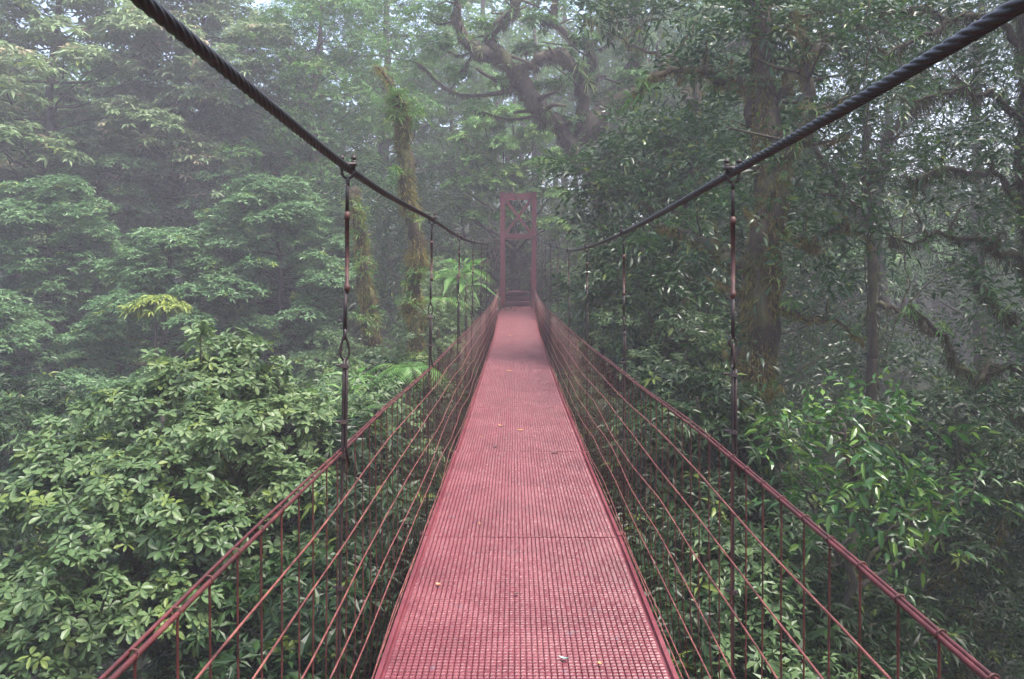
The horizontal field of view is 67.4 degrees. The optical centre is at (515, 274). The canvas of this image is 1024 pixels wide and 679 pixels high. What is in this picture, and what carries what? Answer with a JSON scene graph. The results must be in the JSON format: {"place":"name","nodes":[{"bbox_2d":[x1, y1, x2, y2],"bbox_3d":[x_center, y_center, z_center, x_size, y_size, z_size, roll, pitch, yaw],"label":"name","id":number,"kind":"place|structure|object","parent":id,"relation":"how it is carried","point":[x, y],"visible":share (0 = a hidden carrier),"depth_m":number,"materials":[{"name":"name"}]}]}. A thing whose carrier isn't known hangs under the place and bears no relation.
{"place":"outdoors","nodes":[
{"label":"outdoors","id":0,"kind":"place"},
{"bbox_2d":[401,296,475,425],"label":"fern","id":1,"kind":"object","parent":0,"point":[434,299],"visible":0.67,"depth_m":15.43,"materials":[{"name":"green plant"}]},
{"bbox_2d":[3,0,1017,227],"label":"sky","id":2,"kind":"structure","parent":0,"point":[74,18],"materials":[{"name":"white"}]},
{"bbox_2d":[0,191,1023,678],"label":"ground","id":3,"kind":"structure","parent":0,"point":[828,459],"depth_m":24.02,"materials":[{"name":"green plant"}]},
{"bbox_2d":[0,289,95,547],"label":"layered tree","id":4,"kind":"object","parent":3,"relation":"on","point":[24,337],"visible":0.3,"depth_m":19.69,"materials":[{"name":"green plant"}]},
{"bbox_2d":[0,16,101,274],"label":"umbrella tree","id":5,"kind":"object","parent":3,"relation":"on","point":[58,89],"visible":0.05,"depth_m":33.35,"materials":[{"name":"green plant"}]},
{"bbox_2d":[0,371,117,678],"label":"dark bush","id":6,"kind":"object","parent":3,"relation":"on","point":[28,419],"visible":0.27,"depth_m":12.54,"materials":[{"name":"green plant"}]},
{"bbox_2d":[0,174,152,396],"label":"layered tree","id":7,"kind":"object","parent":3,"relation":"on","point":[49,267],"visible":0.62,"depth_m":22.28,"materials":[{"name":"green plant"}]},
{"bbox_2d":[0,126,183,351],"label":"layered tree","id":8,"kind":"object","parent":3,"relation":"on","point":[129,163],"visible":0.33,"depth_m":27.00,"materials":[{"name":"green plant"}]},
{"bbox_2d":[0,367,192,676],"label":"tree","id":9,"kind":"object","parent":3,"relation":"on","point":[82,380],"visible":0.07,"depth_m":18.39,"materials":[{"name":"green plant"}]},
{"bbox_2d":[0,0,231,354],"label":"umbrella tree","id":10,"kind":"object","parent":3,"relation":"on","point":[52,38],"visible":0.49,"depth_m":27.49,"materials":[{"name":"green plant"}]},
{"bbox_2d":[29,50,210,324],"bbox_3d":[-19.224,-2.629,38.063,9.556,17.149,9.102,0,0,37],"label":"fine leaved tree","id":11,"kind":"object","parent":3,"relation":"on","point":[63,123],"visible":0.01,"depth_m":36.71,"materials":[{"name":"green plant"}]},
{"bbox_2d":[115,294,192,480],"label":"tree fern","id":12,"kind":"object","parent":3,"relation":"on","point":[157,304],"visible":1,"depth_m":16.86,"materials":[{"name":"green plant"}]},
{"bbox_2d":[46,226,272,462],"bbox_3d":[-9.771,2.923,21.465,5.494,8.576,5.691,0,0,11],"label":"layered tree","id":13,"kind":"object","parent":3,"relation":"on","point":[153,253],"visible":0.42,"depth_m":20.79,"materials":[{"name":"green plant"}]},
{"bbox_2d":[0,318,349,678],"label":"broadleaf tree","id":14,"kind":"object","parent":3,"relation":"on","point":[33,619],"visible":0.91,"depth_m":7.49,"materials":[{"name":"green plant"}]},
{"bbox_2d":[58,0,340,309],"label":"umbrella tree","id":15,"kind":"object","parent":3,"relation":"on","point":[214,19],"visible":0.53,"depth_m":28.34,"materials":[{"name":"green plant"}]},
{"bbox_2d":[136,96,302,284],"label":"layered tree","id":16,"kind":"object","parent":3,"relation":"on","point":[202,119],"visible":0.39,"depth_m":28.83,"materials":[{"name":"green plant"}]},
{"bbox_2d":[128,566,344,678],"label":"dark bush","id":17,"kind":"object","parent":3,"relation":"on","point":[165,654],"visible":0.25,"depth_m":6.92,"materials":[{"name":"green plant"}]},
{"bbox_2d":[140,15,335,290],"bbox_3d":[-11.820,-4.471,33.954,7.442,13.355,7.089,0,0,34],"label":"fine leaved tree","id":18,"kind":"object","parent":3,"relation":"on","point":[272,78],"visible":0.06,"depth_m":33.13,"materials":[{"name":"green plant"}]},
{"bbox_2d":[175,173,372,399],"bbox_3d":[-7.137,1.293,22.945,5.691,8.576,5.494,0,0,-19],"label":"layered tree","id":19,"kind":"object","parent":3,"relation":"on","point":[282,228],"visible":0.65,"depth_m":22.26,"materials":[{"name":"green plant"}]},
{"bbox_2d":[167,527,407,678],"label":"dark bush","id":20,"kind":"object","parent":3,"relation":"on","point":[290,646],"visible":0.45,"depth_m":6.44,"materials":[{"name":"green plant"}]},
{"bbox_2d":[170,483,408,678],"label":"dark bush","id":21,"kind":"object","parent":3,"relation":"on","point":[277,531],"visible":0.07,"depth_m":8.05,"materials":[{"name":"green plant"}]},
{"bbox_2d":[167,352,411,536],"bbox_3d":[-3.536,8.906,12.342,4.198,15.241,4.241,0,0,-7],"label":"leafy bush","id":22,"kind":"object","parent":3,"relation":"on","point":[326,379],"visible":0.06,"depth_m":12.28,"materials":[{"name":"green plant"}]},
{"bbox_2d":[135,429,449,675],"bbox_3d":[-2.090,9.469,9.649,4.387,15.171,4.281,0,0,28],"label":"dark bush","id":23,"kind":"object","parent":3,"relation":"on","point":[372,465],"visible":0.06,"depth_m":9.24,"materials":[{"name":"green plant"}]},
{"bbox_2d":[159,404,443,676],"bbox_3d":[-2.398,9.261,9.252,3.723,15.335,3.815,0,0,-9],"label":"dark bush","id":24,"kind":"object","parent":3,"relation":"on","point":[352,421],"visible":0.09,"depth_m":8.96,"materials":[{"name":"green plant"}]},
{"bbox_2d":[208,0,419,253],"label":"fine leaved tree","id":25,"kind":"object","parent":3,"relation":"on","point":[374,99],"visible":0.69,"depth_m":29.00,"materials":[{"name":"green plant"}]},
{"bbox_2d":[208,477,435,678],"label":"dark bush","id":26,"kind":"object","parent":3,"relation":"on","point":[291,572],"visible":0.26,"depth_m":7.20,"materials":[{"name":"green plant"}]},
{"bbox_2d":[250,204,399,327],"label":"layered tree","id":27,"kind":"object","parent":3,"relation":"on","point":[300,244],"visible":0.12,"depth_m":26.18,"materials":[{"name":"green plant"}]},
{"bbox_2d":[297,327,390,415],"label":"leafy bush","id":28,"kind":"object","parent":3,"relation":"on","point":[325,352],"visible":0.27,"depth_m":15.47,"materials":[{"name":"green plant"}]},
{"bbox_2d":[300,367,388,470],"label":"palm","id":29,"kind":"object","parent":3,"relation":"on","point":[354,379],"visible":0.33,"depth_m":11.55,"materials":[{"name":"green plant"}]},
{"bbox_2d":[272,372,453,544],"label":"leafy bush","id":30,"kind":"object","parent":3,"relation":"on","point":[375,397],"visible":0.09,"depth_m":10.30,"materials":[{"name":"green plant"}]},
{"bbox_2d":[342,186,387,627],"bbox_3d":[-3.124,5.366,16.419,1.194,14.585,1.050,0,0,0],"label":"mossy snag","id":31,"kind":"object","parent":3,"relation":"on","point":[368,322],"visible":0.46,"depth_m":16.38,"materials":[{"name":"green plant"}]},
{"bbox_2d":[254,0,499,299],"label":"fine leaved tree","id":32,"kind":"object","parent":3,"relation":"on","point":[395,34],"visible":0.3,"depth_m":34.93,"materials":[{"name":"green plant"}]},
{"bbox_2d":[367,64,433,488],"bbox_3d":[-2.108,5.493,14.531,1.443,19.127,1.056,0,0,0],"label":"mossy snag","id":33,"kind":"object","parent":3,"relation":"on","point":[401,113],"visible":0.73,"depth_m":14.49,"materials":[{"name":"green plant"}]},
{"bbox_2d":[282,152,520,356],"bbox_3d":[-4.252,3.521,27.202,9.215,15.565,9.193,0,0,2],"label":"dark glossy tree","id":34,"kind":"object","parent":3,"relation":"on","point":[386,223],"visible":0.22,"depth_m":25.93,"materials":[{"name":"green plant"}]},
{"bbox_2d":[328,349,474,560],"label":"dark bush","id":35,"kind":"object","parent":3,"relation":"on","point":[375,358],"visible":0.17,"depth_m":13.38,"materials":[{"name":"green plant"}]},
{"bbox_2d":[355,344,448,449],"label":"leafy bush","id":36,"kind":"object","parent":3,"relation":"on","point":[394,349],"visible":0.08,"depth_m":15.45,"materials":[{"name":"green plant"}]},
{"bbox_2d":[360,361,450,476],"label":"fern","id":37,"kind":"object","parent":3,"relation":"on","point":[407,374],"visible":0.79,"depth_m":11.40,"materials":[{"name":"green plant"}]},
{"bbox_2d":[365,300,482,426],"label":"leafy bush","id":38,"kind":"object","parent":3,"relation":"on","point":[439,341],"visible":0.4,"depth_m":14.77,"materials":[{"name":"green plant"}]},
{"bbox_2d":[392,254,479,454],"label":"leafy bush","id":39,"kind":"object","parent":3,"relation":"on","point":[438,266],"visible":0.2,"depth_m":20.95,"materials":[{"name":"green plant"}]},
{"bbox_2d":[399,262,479,468],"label":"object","id":40,"kind":"object","parent":3,"relation":"on","point":[454,310],"visible":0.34,"depth_m":18.91,"materials":[{"name":"green plant"}]},
{"bbox_2d":[381,43,529,257],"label":"fine leaved tree","id":41,"kind":"object","parent":3,"relation":"on","point":[441,120],"visible":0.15,"depth_m":37.04,"materials":[{"name":"green plant"}]},
{"bbox_2d":[429,269,493,372],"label":"fern","id":42,"kind":"object","parent":3,"relation":"on","point":[464,276],"visible":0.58,"depth_m":17.98,"materials":[{"name":"green plant"}]},
{"bbox_2d":[425,257,498,409],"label":"palm","id":43,"kind":"object","parent":3,"relation":"on","point":[448,281],"visible":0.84,"depth_m":16.98,"materials":[{"name":"green plant"}]},
{"bbox_2d":[416,127,508,278],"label":"dark glossy tree","id":44,"kind":"object","parent":3,"relation":"on","point":[475,202],"visible":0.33,"depth_m":32.55,"materials":[{"name":"green plant"}]},
{"bbox_2d":[433,238,494,332],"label":"leafy bush","id":45,"kind":"object","parent":3,"relation":"on","point":[463,250],"visible":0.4,"depth_m":24.96,"materials":[{"name":"green plant"}]},
{"bbox_2d":[462,252,522,311],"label":"dark bush","id":46,"kind":"object","parent":3,"relation":"on","point":[510,276],"visible":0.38,"depth_m":29.83,"materials":[{"name":"green plant"}]},
{"bbox_2d":[439,102,571,290],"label":"light green tree","id":47,"kind":"object","parent":3,"relation":"on","point":[503,177],"visible":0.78,"depth_m":28.67,"materials":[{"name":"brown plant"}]},
{"bbox_2d":[0,0,1023,365],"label":"forest","id":48,"kind":"object","parent":3,"relation":"on","point":[516,34],"visible":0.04,"depth_m":44.09,"materials":[{"name":"green plant"}]},
{"bbox_2d":[0,226,1023,678],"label":"undergrowth","id":49,"kind":"object","parent":3,"relation":"on","point":[896,354],"visible":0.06,"depth_m":26.14,"materials":[{"name":"green plant"}]},
{"bbox_2d":[490,227,543,290],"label":"dark bush","id":50,"kind":"object","parent":3,"relation":"on","point":[522,261],"visible":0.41,"depth_m":32.34,"materials":[{"name":"green plant"}]},
{"bbox_2d":[499,192,536,315],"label":"bridge tower","id":51,"kind":"structure","parent":3,"relation":"on","point":[531,197],"depth_m":26.68,"materials":[{"name":"red metal"}]},
{"bbox_2d":[98,0,1023,678],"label":"suspension bridge","id":52,"kind":"structure","parent":51,"relation":"attached to","point":[512,512],"depth_m":3.70,"materials":[{"name":"red paint"}]},
{"bbox_2d":[505,268,531,308],"bbox_3d":[0.110,0.608,29.280,1.040,1.770,5.340,0,0,0],"label":"landing","id":53,"kind":"object","parent":3,"relation":"on","point":[516,299],"visible":0.6,"depth_m":29.19,"materials":[{"name":"red paint"}]},
{"bbox_2d":[478,178,561,285],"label":"dark glossy tree","id":54,"kind":"object","parent":3,"relation":"on","point":[509,270],"visible":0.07,"depth_m":36.63,"materials":[{"name":"green plant"}]},
{"bbox_2d":[520,255,573,306],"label":"dark bush","id":55,"kind":"object","parent":3,"relation":"on","point":[540,283],"visible":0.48,"depth_m":30.22,"materials":[{"name":"green plant"}]},
{"bbox_2d":[523,188,588,300],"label":"dark glossy tree","id":56,"kind":"object","parent":3,"relation":"on","point":[565,257],"visible":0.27,"depth_m":32.74,"materials":[{"name":"green plant"}]},
{"bbox_2d":[502,38,637,266],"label":"fine leaved tree","id":57,"kind":"object","parent":3,"relation":"on","point":[568,110],"visible":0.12,"depth_m":39.30,"materials":[{"name":"green plant"}]},
{"bbox_2d":[546,225,612,365],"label":"leafy bush","id":58,"kind":"object","parent":3,"relation":"on","point":[572,257],"visible":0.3,"depth_m":23.95,"materials":[{"name":"green plant"}]},
{"bbox_2d":[543,248,652,435],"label":"leafy bush","id":59,"kind":"object","parent":3,"relation":"on","point":[554,309],"visible":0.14,"depth_m":16.91,"materials":[{"name":"green plant"}]},
{"bbox_2d":[555,260,653,455],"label":"leafy bush","id":60,"kind":"object","parent":3,"relation":"on","point":[578,320],"visible":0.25,"depth_m":14.85,"materials":[{"name":"green plant"}]},
{"bbox_2d":[391,0,832,354],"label":"moss hung tree","id":61,"kind":"object","parent":3,"relation":"on","point":[584,119],"visible":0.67,"depth_m":24.13,"materials":[{"name":"green plant"}]},
{"bbox_2d":[512,187,547,239],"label":"hanging vine","id":62,"kind":"object","parent":61,"relation":"hanging from","point":[526,214],"visible":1,"depth_m":22.99,"materials":[{"name":"brown plant"}]},
{"bbox_2d":[590,14,628,227],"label":"hanging vine","id":63,"kind":"object","parent":61,"relation":"hanging from","point":[599,81],"visible":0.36,"depth_m":22.01,"materials":[{"name":"brown plant"}]},
{"bbox_2d":[520,0,752,506],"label":"broadleaf tree","id":64,"kind":"object","parent":3,"relation":"on","point":[646,189],"visible":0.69,"depth_m":13.73,"materials":[{"name":"green plant"}]},
{"bbox_2d":[555,279,733,462],"bbox_3d":[2.406,8.315,12.465,3.135,16.588,3.103,0,0,-36],"label":"leafy bush","id":65,"kind":"object","parent":3,"relation":"on","point":[681,324],"visible":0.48,"depth_m":12.29,"materials":[{"name":"green plant"}]},
{"bbox_2d":[577,0,750,218],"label":"fine leaved tree","id":66,"kind":"object","parent":3,"relation":"on","point":[620,65],"visible":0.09,"depth_m":36.71,"materials":[{"name":"green plant"}]},
{"bbox_2d":[571,327,810,511],"bbox_3d":[2.625,8.646,12.758,4.281,15.575,4.387,0,0,30],"label":"dark bush","id":67,"kind":"object","parent":3,"relation":"on","point":[697,362],"visible":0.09,"depth_m":12.68,"materials":[{"name":"green plant"}]},
{"bbox_2d":[584,360,822,606],"bbox_3d":[2.136,9.060,8.978,2.792,16.100,2.861,0,0,15],"label":"dark bush","id":68,"kind":"object","parent":3,"relation":"on","point":[744,415],"visible":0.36,"depth_m":8.50,"materials":[{"name":"green plant"}]},
{"bbox_2d":[589,363,817,544],"bbox_3d":[2.326,9.211,11.160,3.815,15.938,3.723,0,0,37],"label":"dark bush","id":69,"kind":"object","parent":3,"relation":"on","point":[673,388],"visible":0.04,"depth_m":10.80,"materials":[{"name":"green plant"}]},
{"bbox_2d":[633,172,790,377],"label":"dark glossy tree","id":70,"kind":"object","parent":3,"relation":"on","point":[710,275],"visible":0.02,"depth_m":23.60,"materials":[{"name":"green plant"}]},
{"bbox_2d":[638,2,807,280],"bbox_3d":[10.195,-5.665,35.931,7.421,13.981,7.791,0,0,-27],"label":"fine leaved tree","id":71,"kind":"object","parent":3,"relation":"on","point":[713,42],"visible":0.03,"depth_m":35.57,"materials":[{"name":"green plant"}]},
{"bbox_2d":[592,377,855,603],"bbox_3d":[2.446,9.231,9.410,3.243,15.854,3.164,0,0,22],"label":"dark bush","id":72,"kind":"object","parent":3,"relation":"on","point":[818,504],"visible":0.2,"depth_m":8.83,"materials":[{"name":"green plant"}]},
{"bbox_2d":[613,501,849,678],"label":"dark bush","id":73,"kind":"object","parent":3,"relation":"on","point":[703,517],"visible":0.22,"depth_m":6.65,"materials":[{"name":"green plant"}]},
{"bbox_2d":[627,533,840,678],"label":"dark bush","id":74,"kind":"object","parent":3,"relation":"on","point":[714,626],"visible":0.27,"depth_m":5.82,"materials":[{"name":"green plant"}]},
{"bbox_2d":[561,94,906,445],"bbox_3d":[7.291,4.375,26.357,11.983,20.290,12.012,0,0,41],"label":"dark glossy tree","id":75,"kind":"object","parent":3,"relation":"on","point":[831,299],"visible":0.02,"depth_m":23.62,"materials":[{"name":"green plant"}]},
{"bbox_2d":[627,469,861,678],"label":"dark bush","id":76,"kind":"object","parent":3,"relation":"on","point":[770,515],"visible":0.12,"depth_m":7.82,"materials":[{"name":"green plant"}]},
{"bbox_2d":[637,522,884,678],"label":"leafy bush","id":77,"kind":"object","parent":3,"relation":"on","point":[775,662],"visible":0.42,"depth_m":6.07,"materials":[{"name":"green plant"}]},
{"bbox_2d":[552,89,985,640],"bbox_3d":[5.303,4.203,17.005,9.879,16.727,9.903,0,0,-42],"label":"dark glossy tree","id":78,"kind":"object","parent":3,"relation":"on","point":[852,360],"visible":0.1,"depth_m":15.87,"materials":[{"name":"green plant"}]},
{"bbox_2d":[617,0,981,525],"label":"mossy tree","id":79,"kind":"object","parent":3,"relation":"on","point":[759,267],"visible":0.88,"depth_m":9.76,"materials":[{"name":"green plant"}]},
{"bbox_2d":[690,559,945,678],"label":"dark bush","id":80,"kind":"object","parent":3,"relation":"on","point":[816,582],"visible":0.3,"depth_m":6.71,"materials":[{"name":"green plant"}]},
{"bbox_2d":[674,516,977,678],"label":"dark bush","id":81,"kind":"object","parent":3,"relation":"on","point":[822,629],"visible":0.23,"depth_m":6.83,"materials":[{"name":"green plant"}]},
{"bbox_2d":[702,0,982,639],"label":"mossy tree","id":82,"kind":"object","parent":3,"relation":"on","point":[871,333],"visible":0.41,"depth_m":13.42,"materials":[{"name":"green plant"}]},
{"bbox_2d":[694,416,1023,678],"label":"dark bush","id":83,"kind":"object","parent":3,"relation":"on","point":[979,548],"visible":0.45,"depth_m":8.06,"materials":[{"name":"green plant"}]},
{"bbox_2d":[741,366,1023,678],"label":"leafy bush","id":84,"kind":"object","parent":3,"relation":"on","point":[853,529],"visible":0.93,"depth_m":6.48,"materials":[{"name":"green plant"}]},
{"bbox_2d":[777,0,1015,355],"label":"dark glossy tree","id":85,"kind":"object","parent":3,"relation":"on","point":[883,298],"visible":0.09,"depth_m":26.67,"materials":[{"name":"green plant"}]},
{"bbox_2d":[819,365,1023,678],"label":"tree","id":86,"kind":"object","parent":3,"relation":"on","point":[984,613],"visible":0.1,"depth_m":13.53,"materials":[{"name":"green plant"}]},
{"bbox_2d":[823,375,1023,678],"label":"dark bush","id":87,"kind":"object","parent":3,"relation":"on","point":[934,411],"visible":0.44,"depth_m":10.64,"materials":[{"name":"green plant"}]},
{"bbox_2d":[825,0,1023,632],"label":"moss hung tree","id":88,"kind":"object","parent":3,"relation":"on","point":[1014,198],"visible":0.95,"depth_m":8.75,"materials":[{"name":"green plant"}]},
{"bbox_2d":[862,0,871,320],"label":"hanging vine","id":89,"kind":"object","parent":88,"relation":"hanging from","point":[868,107],"visible":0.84,"depth_m":9.17,"materials":[{"name":"brown plant"}]},
{"bbox_2d":[880,182,915,363],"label":"hanging vine","id":90,"kind":"object","parent":88,"relation":"hanging from","point":[905,266],"visible":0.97,"depth_m":8.80,"materials":[{"name":"brown plant"}]},
{"bbox_2d":[848,0,1022,464],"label":"dark glossy tree","id":91,"kind":"object","parent":3,"relation":"on","point":[974,323],"visible":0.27,"depth_m":22.03,"materials":[{"name":"green plant"}]},
{"bbox_2d":[878,0,1023,536],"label":"dark glossy tree","id":92,"kind":"object","parent":3,"relation":"on","point":[991,224],"visible":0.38,"depth_m":17.05,"materials":[{"name":"green plant"}]},
{"bbox_2d":[957,250,1023,319],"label":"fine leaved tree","id":93,"kind":"object","parent":3,"relation":"on","point":[999,296],"visible":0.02,"depth_m":47.84,"materials":[{"name":"green plant"}]},
{"bbox_2d":[565,394,637,486],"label":"fern","id":94,"kind":"object","parent":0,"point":[600,403],"visible":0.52,"depth_m":10.32,"materials":[{"name":"green plant"}]},
{"bbox_2d":[652,521,761,603],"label":"fern","id":95,"kind":"object","parent":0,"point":[705,555],"visible":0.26,"depth_m":7.01,"materials":[{"name":"green plant"}]},
{"bbox_2d":[707,414,788,444],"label":"fern","id":96,"kind":"object","parent":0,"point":[758,417],"visible":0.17,"depth_m":8.86,"materials":[{"name":"green plant"}]}
]}

